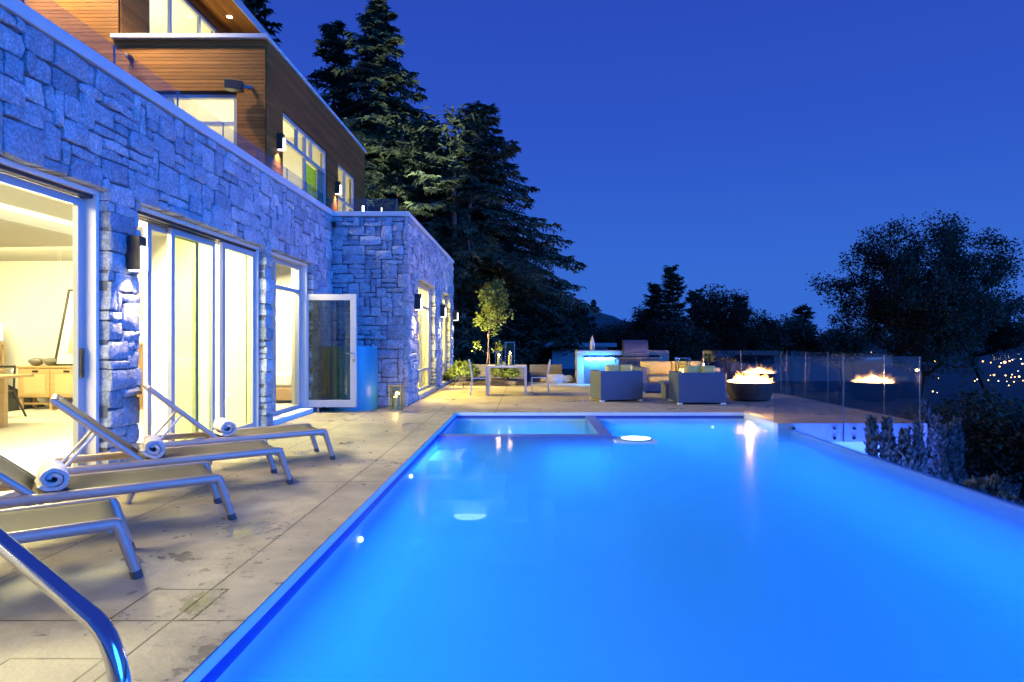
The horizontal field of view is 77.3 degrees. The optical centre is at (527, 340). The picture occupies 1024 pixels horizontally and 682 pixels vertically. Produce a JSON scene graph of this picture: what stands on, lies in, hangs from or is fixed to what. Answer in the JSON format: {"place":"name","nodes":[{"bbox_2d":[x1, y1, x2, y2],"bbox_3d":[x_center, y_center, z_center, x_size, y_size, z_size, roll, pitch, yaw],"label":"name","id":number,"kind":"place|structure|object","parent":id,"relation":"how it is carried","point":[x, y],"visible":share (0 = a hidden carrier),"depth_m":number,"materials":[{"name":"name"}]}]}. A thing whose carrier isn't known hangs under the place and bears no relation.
{"place":"outdoors","nodes":[
{"label":"outdoors","id":0,"kind":"place"},
{"bbox_2d":[0,382,913,681],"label":"deck","id":1,"kind":"structure","parent":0,"point":[200,592],"depth_m":4.38,"materials":[{"name":"stone"}]},
{"bbox_2d":[0,496,143,579],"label":"sun lounger","id":2,"kind":"object","parent":1,"relation":"on","point":[28,524],"visible":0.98,"depth_m":3.63,"materials":[{"name":"metal"}]},
{"bbox_2d":[0,454,236,520],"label":"sun lounger","id":3,"kind":"object","parent":1,"relation":"on","point":[16,478],"visible":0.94,"depth_m":4.58,"materials":[{"name":"metal"}]},
{"bbox_2d":[34,460,69,490],"bbox_3d":[-3.260,0.920,4.385,0.189,0.158,0.420,0,0,-39],"label":"rolled towel","id":4,"kind":"object","parent":3,"relation":"on","point":[53,475],"visible":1,"depth_m":4.26,"materials":[{"name":"fabric"}]},
{"bbox_2d":[50,394,293,503],"bbox_3d":[-3.161,0.904,5.771,1.878,0.908,0.662,0,0,-35],"label":"sun lounger","id":5,"kind":"object","parent":1,"relation":"on","point":[214,451],"visible":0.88,"depth_m":5.60,"materials":[{"name":"metal"}]},
{"bbox_2d":[139,435,164,458],"bbox_3d":[-3.274,0.920,5.588,0.189,0.158,0.420,29,-15,-29],"label":"rolled towel","id":6,"kind":"object","parent":5,"relation":"on","point":[152,446],"visible":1,"depth_m":5.44,"materials":[{"name":"fabric"}]},
{"bbox_2d":[141,384,335,465],"bbox_3d":[-3.141,0.904,7.026,1.878,0.908,0.662,0,0,-35],"label":"sun lounger","id":7,"kind":"object","parent":1,"relation":"on","point":[279,431],"visible":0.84,"depth_m":6.90,"materials":[{"name":"metal"}]},
{"bbox_2d":[213,418,236,435],"bbox_3d":[-3.250,0.919,6.846,0.189,0.158,0.420,-19,11,-36],"label":"rolled towel","id":8,"kind":"object","parent":7,"relation":"on","point":[224,427],"visible":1,"depth_m":6.71,"materials":[{"name":"fabric"}]},
{"bbox_2d":[326,344,377,410],"bbox_3d":[-3.518,0.706,12.780,1.000,1.288,1.000,0,0,0],"label":"blue drum","id":9,"kind":"object","parent":1,"relation":"on","point":[337,373],"visible":0.88,"depth_m":12.37,"materials":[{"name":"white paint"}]},
{"bbox_2d":[388,384,403,409],"bbox_3d":[-2.591,1.104,12.560,0.251,0.492,0.251,0,0,0],"label":"lantern","id":10,"kind":"object","parent":1,"relation":"on","point":[396,403],"visible":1,"depth_m":12.52,"materials":[{"name":"metal"}]},
{"bbox_2d":[449,378,527,384],"bbox_3d":[-1.200,1.251,20.225,2.400,0.158,1.850,0,0,0],"label":"planting bed","id":11,"kind":"object","parent":1,"relation":"on","point":[496,381],"visible":0.81,"depth_m":19.49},
{"bbox_2d":[445,360,482,380],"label":"flowering bush","id":12,"kind":"object","parent":11,"relation":"on","point":[461,369],"visible":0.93,"depth_m":19.74,"materials":[{"name":"green plant"}]},
{"bbox_2d":[455,364,525,380],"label":"garden wall","id":13,"kind":"structure","parent":11,"relation":"on","point":[483,369],"depth_m":21.15,"materials":[{"name":"concrete"}]},
{"bbox_2d":[471,275,513,381],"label":"young maple","id":14,"kind":"object","parent":11,"relation":"on","point":[494,289],"visible":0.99,"depth_m":19.34,"materials":[{"name":"green plant"}]},
{"bbox_2d":[491,361,520,379],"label":"flowering bush","id":15,"kind":"object","parent":11,"relation":"on","point":[506,373],"visible":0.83,"depth_m":20.01,"materials":[{"name":"green plant"}]},
{"bbox_2d":[486,365,526,395],"bbox_3d":[-0.540,0.988,16.300,1.020,0.725,0.900,0,0,0],"label":"dining table","id":16,"kind":"object","parent":1,"relation":"on","point":[488,367],"visible":0.98,"depth_m":15.85,"materials":[{"name":"metal"}]},
{"bbox_2d":[531,359,550,394],"bbox_3d":[0.336,0.910,16.350,0.501,0.884,0.450,0,0,0],"label":"dining chair","id":17,"kind":"object","parent":1,"relation":"on","point":[546,376],"visible":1,"depth_m":16.12,"materials":[{"name":"metal"}]},
{"bbox_2d":[544,374,564,382],"bbox_3d":[0.889,1.205,20.620,0.784,0.290,0.620,0,0,0],"label":"garden rock","id":18,"kind":"object","parent":1,"relation":"on","point":[555,378],"visible":0.75,"depth_m":20.37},
{"bbox_2d":[590,365,642,401],"bbox_3d":[2.022,0.943,14.731,0.980,0.815,0.920,0,0,-9],"label":"armchair","id":19,"kind":"object","parent":1,"relation":"on","point":[612,382],"visible":1,"depth_m":14.30,"materials":[{"name":"wicker"}]},
{"bbox_2d":[614,340,660,370],"bbox_3d":[3.375,0.650,19.725,1.350,1.360,0.650,0,0,0],"label":"gas grill","id":20,"kind":"object","parent":1,"relation":"on","point":[635,348],"visible":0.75,"depth_m":19.62,"materials":[{"name":"metal"}]},
{"bbox_2d":[633,361,720,392],"bbox_3d":[3.975,0.955,17.300,2.050,0.790,1.400,0,0,0],"label":"sofa","id":21,"kind":"object","parent":1,"relation":"on","point":[655,373],"visible":0.54,"depth_m":17.69,"materials":[{"name":"fabric"}]},
{"bbox_2d":[669,366,725,404],"bbox_3d":[3.700,0.943,14.060,1.020,0.815,0.920,0,0,0],"label":"armchair","id":22,"kind":"object","parent":1,"relation":"on","point":[693,384],"visible":1,"depth_m":13.60,"materials":[{"name":"wicker"}]},
{"bbox_2d":[726,380,776,400],"bbox_3d":[5.080,0.994,14.650,1.150,0.713,1.150,0,0,0],"label":"fire bowl","id":23,"kind":"object","parent":1,"relation":"on","point":[748,390],"visible":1,"depth_m":14.24,"materials":[{"name":"concrete"}]},
{"bbox_2d":[786,351,910,420],"bbox_3d":[6.500,0.800,13.512,0.014,1.100,5.889,0,0,0],"label":"glass guard","id":24,"kind":"object","parent":1,"relation":"on","point":[827,379],"visible":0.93,"depth_m":13.88,"materials":[{"name":"glass"}]},
{"bbox_2d":[8,345,1023,498],"bbox_3d":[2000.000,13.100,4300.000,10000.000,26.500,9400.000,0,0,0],"label":"ground","id":25,"kind":"structure","parent":0,"point":[864,385],"depth_m":405.50,"materials":[{"name":"green plant"}]},
{"bbox_2d":[0,0,453,509],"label":"house","id":26,"kind":"structure","parent":25,"relation":"on","point":[247,285],"depth_m":10.10,"materials":[{"name":"stone"},{"name":"cedar wood"},{"name":"glass"}]},
{"bbox_2d":[0,322,5,373],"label":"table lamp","id":27,"kind":"object","parent":26,"relation":"in","point":[2,350],"visible":0.69,"depth_m":12.86,"materials":[{"name":"brown wood"}]},
{"bbox_2d":[0,365,26,416],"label":"desk chair","id":28,"kind":"object","parent":26,"relation":"in","point":[14,379],"visible":0.97,"depth_m":11.33,"materials":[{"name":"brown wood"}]},
{"bbox_2d":[0,374,33,427],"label":"wooden desk","id":29,"kind":"object","parent":26,"relation":"in","point":[3,401],"visible":1,"depth_m":9.97,"materials":[{"name":"brown wood"}]},
{"bbox_2d":[0,172,84,497],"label":"sliding door","id":30,"kind":"structure","parent":26,"relation":"in","point":[78,203],"depth_m":6.10,"materials":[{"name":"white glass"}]},
{"bbox_2d":[16,365,72,409],"bbox_3d":[-9.040,0.920,12.724,1.920,0.860,0.472,0,0,0],"label":"sideboard","id":31,"kind":"object","parent":26,"relation":"in","point":[46,381],"visible":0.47,"depth_m":12.51,"materials":[{"name":"brown wood"}]},
{"bbox_2d":[53,289,72,365],"bbox_3d":[-8.761,-0.274,12.767,1.237,1.532,0.252,0,0,0],"label":"framed picture","id":32,"kind":"object","parent":31,"relation":"on","point":[64,353],"visible":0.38,"depth_m":12.73,"materials":[{"name":"white paper"}]},
{"bbox_2d":[127,236,147,271],"bbox_3d":[-3.964,-0.884,6.500,0.152,0.352,0.115,0,0,0],"label":"wall lamp","id":33,"kind":"object","parent":26,"relation":"attached to","point":[137,254],"visible":1,"depth_m":6.44,"materials":[{"name":"brown metal"}]},
{"bbox_2d":[137,322,142,409],"bbox_3d":[-7.620,0.490,12.750,0.400,1.720,0.400,0,0,0],"label":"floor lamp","id":34,"kind":"object","parent":26,"relation":"in","point":[140,365],"visible":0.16,"depth_m":12.64,"materials":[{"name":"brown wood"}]},
{"bbox_2d":[143,222,198,440],"bbox_3d":[-4.410,-0.020,7.950,0.055,2.700,1.140,0,0,0],"label":"sliding door","id":35,"kind":"structure","parent":26,"relation":"in","point":[148,227],"depth_m":7.45,"materials":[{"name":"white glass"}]},
{"bbox_2d":[22,0,322,202],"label":"glass guard","id":36,"kind":"object","parent":26,"relation":"on","point":[23,1],"visible":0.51,"depth_m":9.08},
{"bbox_2d":[149,0,215,32],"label":"window","id":37,"kind":"structure","parent":26,"relation":"in","point":[200,18],"depth_m":16.02,"materials":[{"name":"white metal"}]},
{"bbox_2d":[167,227,214,441],"bbox_3d":[-4.325,-0.020,8.260,0.055,2.700,1.080,0,0,0],"label":"sliding door","id":38,"kind":"structure","parent":26,"relation":"in","point":[171,232],"depth_m":7.78,"materials":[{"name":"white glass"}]},
{"bbox_2d":[160,94,236,145],"bbox_3d":[-7.195,-3.700,13.360,2.310,2.860,0.090,0,0,0],"label":"window","id":39,"kind":"structure","parent":26,"relation":"in","point":[171,97],"depth_m":13.32,"materials":[{"name":"white metal"}]},
{"bbox_2d":[219,242,254,427],"bbox_3d":[-4.240,-0.020,9.360,0.055,2.700,1.040,0,0,0],"label":"sliding door","id":40,"kind":"structure","parent":26,"relation":"in","point":[222,245],"depth_m":8.94,"materials":[{"name":"white metal"}]},
{"bbox_2d":[224,78,252,92],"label":"floodlight","id":41,"kind":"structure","parent":26,"relation":"attached to","point":[233,85],"depth_m":12.98,"materials":[{"name":"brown metal"}]},
{"bbox_2d":[277,133,285,150],"bbox_3d":[-5.350,-4.314,13.880,0.152,0.352,0.115,0,0,0],"label":"wall lamp","id":42,"kind":"object","parent":26,"relation":"attached to","point":[281,142],"visible":1,"depth_m":13.82,"materials":[{"name":"brown metal"}]},
{"bbox_2d":[276,372,291,400],"bbox_3d":[-5.225,0.745,13.750,1.050,0.890,2.000,0,0,0],"label":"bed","id":43,"kind":"object","parent":26,"relation":"in","point":[283,386],"visible":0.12,"depth_m":12.76,"materials":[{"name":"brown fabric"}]},
{"bbox_2d":[283,113,325,204],"bbox_3d":[-5.527,-3.685,15.740,0.125,2.830,3.120,0,0,0],"label":"window","id":44,"kind":"structure","parent":26,"relation":"in","point":[320,173],"depth_m":16.16,"materials":[{"name":"white metal"}]},
{"bbox_2d":[307,294,356,412],"bbox_3d":[-3.750,0.233,12.066,1.020,2.235,0.124,0,0,0],"label":"door","id":45,"kind":"structure","parent":26,"relation":"in","point":[352,402],"depth_m":12.07,"materials":[{"name":"white metal"}]},
{"bbox_2d":[338,164,353,210],"bbox_3d":[-5.510,-3.685,19.200,0.090,2.830,1.800,0,0,0],"label":"window","id":46,"kind":"structure","parent":26,"relation":"in","point":[344,173],"depth_m":19.11,"materials":[{"name":"white glass"}]},
{"bbox_2d":[417,284,428,391],"bbox_3d":[-2.710,-0.075,15.945,0.090,2.610,2.490,0,0,0],"label":"wing window","id":47,"kind":"structure","parent":26,"relation":"in","point":[423,369],"depth_m":16.53,"materials":[{"name":"orange glass"}]},
{"bbox_2d":[442,297,444,374],"bbox_3d":[-2.710,-0.075,19.650,0.090,2.610,1.700,0,0,0],"label":"wing window","id":48,"kind":"structure","parent":26,"relation":"in","point":[443,339],"depth_m":20.45,"materials":[{"name":"orange glass"}]},
{"bbox_2d":[241,0,283,46],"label":"conifer tree","id":49,"kind":"object","parent":25,"relation":"on","point":[253,6],"visible":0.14,"depth_m":32.92,"materials":[{"name":"green plant"}]},
{"bbox_2d":[305,20,390,207],"bbox_3d":[-9.117,-6.672,29.555,7.563,16.470,7.024,0,0,-35],"label":"conifer tree","id":50,"kind":"object","parent":25,"relation":"on","point":[335,55],"visible":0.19,"depth_m":29.64,"materials":[{"name":"green plant"}]},
{"bbox_2d":[321,0,474,235],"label":"conifer tree","id":51,"kind":"object","parent":25,"relation":"on","point":[379,102],"visible":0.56,"depth_m":27.29,"materials":[{"name":"green plant"}]},
{"bbox_2d":[366,112,439,209],"bbox_3d":[-5.325,-3.851,27.072,3.175,10.808,3.429,0,0,-17],"label":"tree","id":52,"kind":"object","parent":25,"relation":"on","point":[405,139],"visible":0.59,"depth_m":26.76,"materials":[{"name":"green plant"}]},
{"bbox_2d":[379,113,439,210],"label":"tree","id":53,"kind":"object","parent":25,"relation":"on","point":[412,147],"visible":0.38,"depth_m":27.02,"materials":[{"name":"green plant"}]},
{"bbox_2d":[410,104,496,337],"bbox_3d":[-2.922,-3.959,25.781,3.454,11.022,2.862,0,0,14],"label":"conifer tree","id":54,"kind":"object","parent":25,"relation":"on","point":[446,129],"visible":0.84,"depth_m":25.65,"materials":[{"name":"green plant"}]},
{"bbox_2d":[431,231,507,364],"bbox_3d":[-3.148,-1.200,26.063,5.556,6.159,5.525,0,0,-39],"label":"conifer tree","id":55,"kind":"object","parent":25,"relation":"on","point":[462,332],"visible":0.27,"depth_m":25.04,"materials":[{"name":"green plant"}]},
{"bbox_2d":[414,119,528,297],"bbox_3d":[-4.343,-4.552,30.811,9.040,12.223,8.989,0,0,0],"label":"conifer tree","id":56,"kind":"object","parent":25,"relation":"on","point":[428,124],"visible":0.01,"depth_m":30.10,"materials":[{"name":"green plant"}]},
{"bbox_2d":[390,100,601,358],"bbox_3d":[-2.926,-4.226,26.782,10.421,11.572,11.434,0,0,31],"label":"conifer tree","id":57,"kind":"object","parent":25,"relation":"on","point":[488,254],"visible":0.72,"depth_m":26.18,"materials":[{"name":"green plant"}]},
{"bbox_2d":[459,244,569,368],"bbox_3d":[-3.174,-1.897,32.779,9.354,8.710,8.855,0,0,31],"label":"conifer tree","id":58,"kind":"object","parent":25,"relation":"on","point":[512,337],"visible":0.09,"depth_m":31.21,"materials":[{"name":"green plant"}]},
{"bbox_2d":[472,283,610,368],"bbox_3d":[0.752,-0.436,34.544,8.042,6.138,7.297,0,0,0],"label":"conifer tree","id":59,"kind":"object","parent":25,"relation":"on","point":[556,331],"visible":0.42,"depth_m":33.06,"materials":[{"name":"green plant"}]},
{"bbox_2d":[530,364,561,381],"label":"garden wall","id":60,"kind":"structure","parent":25,"relation":"on","point":[538,369],"depth_m":21.60,"materials":[{"name":"concrete"}]},
{"bbox_2d":[544,343,616,368],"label":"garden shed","id":61,"kind":"structure","parent":25,"relation":"on","point":[565,361],"depth_m":33.00,"materials":[{"name":"blue"}]},
{"bbox_2d":[566,309,600,342],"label":"conifer tree","id":62,"kind":"object","parent":25,"relation":"on","point":[585,321],"visible":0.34,"depth_m":39.56,"materials":[{"name":"green plant"}]},
{"bbox_2d":[583,318,645,361],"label":"leafy tree","id":63,"kind":"object","parent":25,"relation":"on","point":[618,334],"visible":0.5,"depth_m":40.33,"materials":[{"name":"green plant"}]},
{"bbox_2d":[621,304,663,356],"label":"leafy tree","id":64,"kind":"object","parent":25,"relation":"on","point":[639,315],"visible":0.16,"depth_m":43.58,"materials":[{"name":"green plant"}]},
{"bbox_2d":[636,282,665,356],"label":"conifer tree","id":65,"kind":"object","parent":25,"relation":"on","point":[652,303],"visible":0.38,"depth_m":41.71,"materials":[{"name":"green plant"}]},
{"bbox_2d":[658,265,689,324],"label":"conifer tree","id":66,"kind":"object","parent":25,"relation":"on","point":[672,279],"visible":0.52,"depth_m":39.70,"materials":[{"name":"green plant"}]},
{"bbox_2d":[634,310,725,363],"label":"leafy tree","id":67,"kind":"object","parent":25,"relation":"on","point":[677,339],"visible":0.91,"depth_m":37.35,"materials":[{"name":"green plant"}]},
{"bbox_2d":[684,288,715,361],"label":"conifer tree","id":68,"kind":"object","parent":25,"relation":"on","point":[691,293],"visible":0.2,"depth_m":43.80,"materials":[{"name":"green plant"}]},
{"bbox_2d":[687,283,758,365],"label":"leafy tree","id":69,"kind":"object","parent":25,"relation":"on","point":[721,324],"visible":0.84,"depth_m":39.49,"materials":[{"name":"green plant"}]},
{"bbox_2d":[713,295,762,379],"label":"conifer tree","id":70,"kind":"object","parent":25,"relation":"on","point":[745,357],"visible":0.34,"depth_m":41.82,"materials":[{"name":"green plant"}]},
{"bbox_2d":[739,309,795,380],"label":"leafy tree","id":71,"kind":"object","parent":25,"relation":"on","point":[767,335],"visible":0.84,"depth_m":43.31,"materials":[{"name":"green plant"}]},
{"bbox_2d":[771,313,820,395],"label":"leafy tree","id":72,"kind":"object","parent":25,"relation":"on","point":[801,332],"visible":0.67,"depth_m":44.35,"materials":[{"name":"green plant"}]},
{"bbox_2d":[777,303,819,397],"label":"leafy tree","id":73,"kind":"object","parent":25,"relation":"on","point":[799,310],"visible":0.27,"depth_m":45.77,"materials":[{"name":"green plant"}]},
{"bbox_2d":[807,321,880,405],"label":"leafy tree","id":74,"kind":"object","parent":25,"relation":"on","point":[834,344],"visible":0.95,"depth_m":43.41,"materials":[{"name":"green plant"}]},
{"bbox_2d":[778,423,926,455],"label":"retaining wall","id":75,"kind":"structure","parent":25,"relation":"on","point":[825,432],"depth_m":10.50,"materials":[{"name":"white paint"}]},
{"bbox_2d":[792,356,919,441],"bbox_3d":[5.228,0.950,10.491,2.399,1.400,0.042,0,0,0],"label":"glass guard","id":76,"kind":"object","parent":75,"relation":"attached to","point":[853,437],"visible":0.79,"depth_m":10.48,"materials":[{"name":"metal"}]},
{"bbox_2d":[862,414,881,458],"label":"columnar shrub","id":77,"kind":"object","parent":25,"relation":"on","point":[871,433],"visible":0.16,"depth_m":9.21,"materials":[{"name":"green plant"}]},
{"bbox_2d":[877,415,896,462],"bbox_3d":[5.168,2.530,9.202,0.363,2.959,0.355,0,0,0],"label":"columnar shrub","id":78,"kind":"object","parent":25,"relation":"on","point":[888,443],"visible":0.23,"depth_m":9.16,"materials":[{"name":"green plant"}]},
{"bbox_2d":[893,426,917,469],"bbox_3d":[5.359,2.609,9.096,0.412,2.792,0.412,0,0,0],"label":"columnar shrub","id":79,"kind":"object","parent":25,"relation":"on","point":[904,455],"visible":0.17,"depth_m":9.05,"materials":[{"name":"green plant"}]},
{"bbox_2d":[805,208,1023,407],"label":"leafy tree","id":80,"kind":"object","parent":25,"relation":"on","point":[914,314],"visible":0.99,"depth_m":32.76,"materials":[{"name":"green plant"}]},
{"bbox_2d":[911,419,929,473],"bbox_3d":[5.604,2.563,9.208,0.348,2.891,0.333,0,0,0],"label":"columnar shrub","id":81,"kind":"object","parent":25,"relation":"on","point":[919,447],"visible":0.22,"depth_m":9.15,"materials":[{"name":"green plant"}]},
{"bbox_2d":[918,397,930,455],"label":"columnar shrub","id":82,"kind":"object","parent":25,"relation":"on","point":[925,411],"visible":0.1,"depth_m":10.55,"materials":[{"name":"green plant"}]},
{"bbox_2d":[926,414,942,472],"bbox_3d":[6.627,2.593,10.399,0.382,2.845,0.395,0,0,0],"label":"columnar shrub","id":83,"kind":"object","parent":25,"relation":"on","point":[938,418],"visible":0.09,"depth_m":10.39,"materials":[{"name":"green plant"}]},
{"bbox_2d":[883,401,987,469],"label":"leafy tree","id":84,"kind":"object","parent":25,"relation":"on","point":[945,410],"visible":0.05,"depth_m":24.64,"materials":[{"name":"green plant"}]},
{"bbox_2d":[927,421,955,483],"bbox_3d":[6.430,2.638,9.999,0.469,2.762,0.458,0,0,0],"label":"columnar shrub","id":85,"kind":"object","parent":25,"relation":"on","point":[939,439],"visible":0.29,"depth_m":9.94,"materials":[{"name":"green plant"}]},
{"bbox_2d":[940,421,962,483],"bbox_3d":[6.662,2.636,10.111,0.385,2.751,0.375,0,0,-44],"label":"columnar shrub","id":86,"kind":"object","parent":25,"relation":"on","point":[951,450],"visible":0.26,"depth_m":10.04,"materials":[{"name":"green plant"}]},
{"bbox_2d":[950,416,966,482],"bbox_3d":[6.822,2.599,10.197,0.333,2.814,0.358,0,0,21],"label":"columnar shrub","id":87,"kind":"object","parent":25,"relation":"on","point":[961,446],"visible":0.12,"depth_m":10.14,"materials":[{"name":"green plant"}]},
{"bbox_2d":[957,480,988,493],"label":"shrub","id":88,"kind":"object","parent":25,"relation":"on","point":[969,485],"visible":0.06,"depth_m":7.60,"materials":[{"name":"green plant"}]},
{"bbox_2d":[930,381,1023,479],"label":"leafy tree","id":89,"kind":"object","parent":25,"relation":"on","point":[985,394],"visible":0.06,"depth_m":26.98,"materials":[{"name":"green plant"}]},
{"bbox_2d":[933,390,1023,501],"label":"bush","id":90,"kind":"object","parent":25,"relation":"on","point":[999,450],"visible":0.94,"depth_m":21.57,"materials":[{"name":"green plant"}]},
{"bbox_2d":[958,290,1023,479],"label":"leafy tree","id":91,"kind":"object","parent":25,"relation":"on","point":[1006,337],"visible":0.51,"depth_m":35.42,"materials":[{"name":"green plant"}]},
{"bbox_2d":[961,473,1021,499],"bbox_3d":[5.593,1.917,7.857,0.828,0.624,0.616,0,0,-22],"label":"shrub","id":92,"kind":"object","parent":25,"relation":"on","point":[993,486],"visible":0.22,"depth_m":7.75,"materials":[{"name":"green plant"}]},
{"bbox_2d":[987,489,1023,506],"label":"shrub","id":93,"kind":"object","parent":25,"relation":"on","point":[1001,495],"visible":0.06,"depth_m":7.16,"materials":[{"name":"green plant"}]},
{"bbox_2d":[575,350,668,383],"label":"barbecue island","id":94,"kind":"structure","parent":0,"point":[584,365],"depth_m":20.10,"materials":[{"name":"stone"}]},
{"bbox_2d":[232,424,1023,681],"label":"pool shell","id":95,"kind":"object","parent":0,"point":[705,553],"visible":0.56,"depth_m":6.17,"materials":[{"name":"tile"}]},
{"bbox_2d":[0,527,130,681],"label":"handrail","id":96,"kind":"object","parent":95,"relation":"on","point":[89,615],"visible":1,"depth_m":1.68,"materials":[{"name":"metal"}]},
{"bbox_2d":[200,416,743,681],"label":"waterline tiles","id":97,"kind":"object","parent":95,"relation":"attached to","point":[214,674],"visible":1,"depth_m":4.50,"materials":[{"name":"tile"}]},
{"bbox_2d":[184,412,777,681],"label":"pool rim","id":98,"kind":"object","parent":95,"relation":"on","point":[235,668],"visible":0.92,"depth_m":5.24,"materials":[{"name":"tile"}]},
{"bbox_2d":[409,449,558,565],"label":"pool steps","id":99,"kind":"structure","parent":95,"relation":"on","point":[505,532],"depth_m":7.77,"materials":[{"name":"tile"}]},
{"bbox_2d":[452,514,487,521],"bbox_3d":[-0.720,2.171,7.950,0.449,0.022,0.449,0,0,0],"label":"pool lamp","id":100,"kind":"object","parent":99,"relation":"on","point":[468,517],"visible":0.82,"depth_m":7.86,"materials":[{"name":"glass"}]},
{"bbox_2d":[454,431,585,433],"bbox_3d":[-0.145,2.154,10.975,2.444,0.887,2.344,0,0,0],"label":"spa bench","id":101,"kind":"object","parent":95,"relation":"on","point":[520,432],"visible":0.09,"depth_m":11.96,"materials":[{"name":"paint"}]},
{"bbox_2d":[437,416,612,513],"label":"spa wall","id":102,"kind":"structure","parent":95,"relation":"on","point":[569,473],"depth_m":9.60,"materials":[{"name":"tile"}]},
{"bbox_2d":[613,436,657,443],"bbox_3d":[1.591,1.492,9.620,0.618,0.035,0.560,0,0,0],"label":"pool ledge","id":103,"kind":"object","parent":102,"relation":"attached to","point":[617,440],"visible":0.67,"depth_m":9.39,"materials":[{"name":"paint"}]},
{"bbox_2d":[620,436,651,440],"bbox_3d":[1.620,1.461,9.620,0.490,0.022,0.490,0,0,0],"label":"pool lamp","id":104,"kind":"object","parent":103,"relation":"on","point":[634,438],"visible":1,"depth_m":9.54,"materials":[{"name":"glass"}]},
{"bbox_2d":[790,430,1023,640],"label":"infinity edge","id":105,"kind":"object","parent":95,"relation":"on","point":[963,545],"visible":1,"depth_m":6.92,"materials":[{"name":"blue tile"}]},
{"bbox_2d":[242,0,1023,336],"label":"sky","id":106,"kind":"structure","parent":0,"point":[745,145],"materials":[{"name":"blue"}]},
{"bbox_2d":[659,381,668,397],"bbox_3d":[3.725,1.160,15.350,1.050,0.380,0.700,0,0,0],"label":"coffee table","id":107,"kind":"object","parent":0,"point":[664,389],"visible":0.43,"depth_m":15.13,"materials":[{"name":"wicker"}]},
{"bbox_2d":[509,308,845,370],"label":"hill","id":108,"kind":"structure","parent":0,"point":[724,365],"depth_m":579.25,"materials":[{"name":"plant"}]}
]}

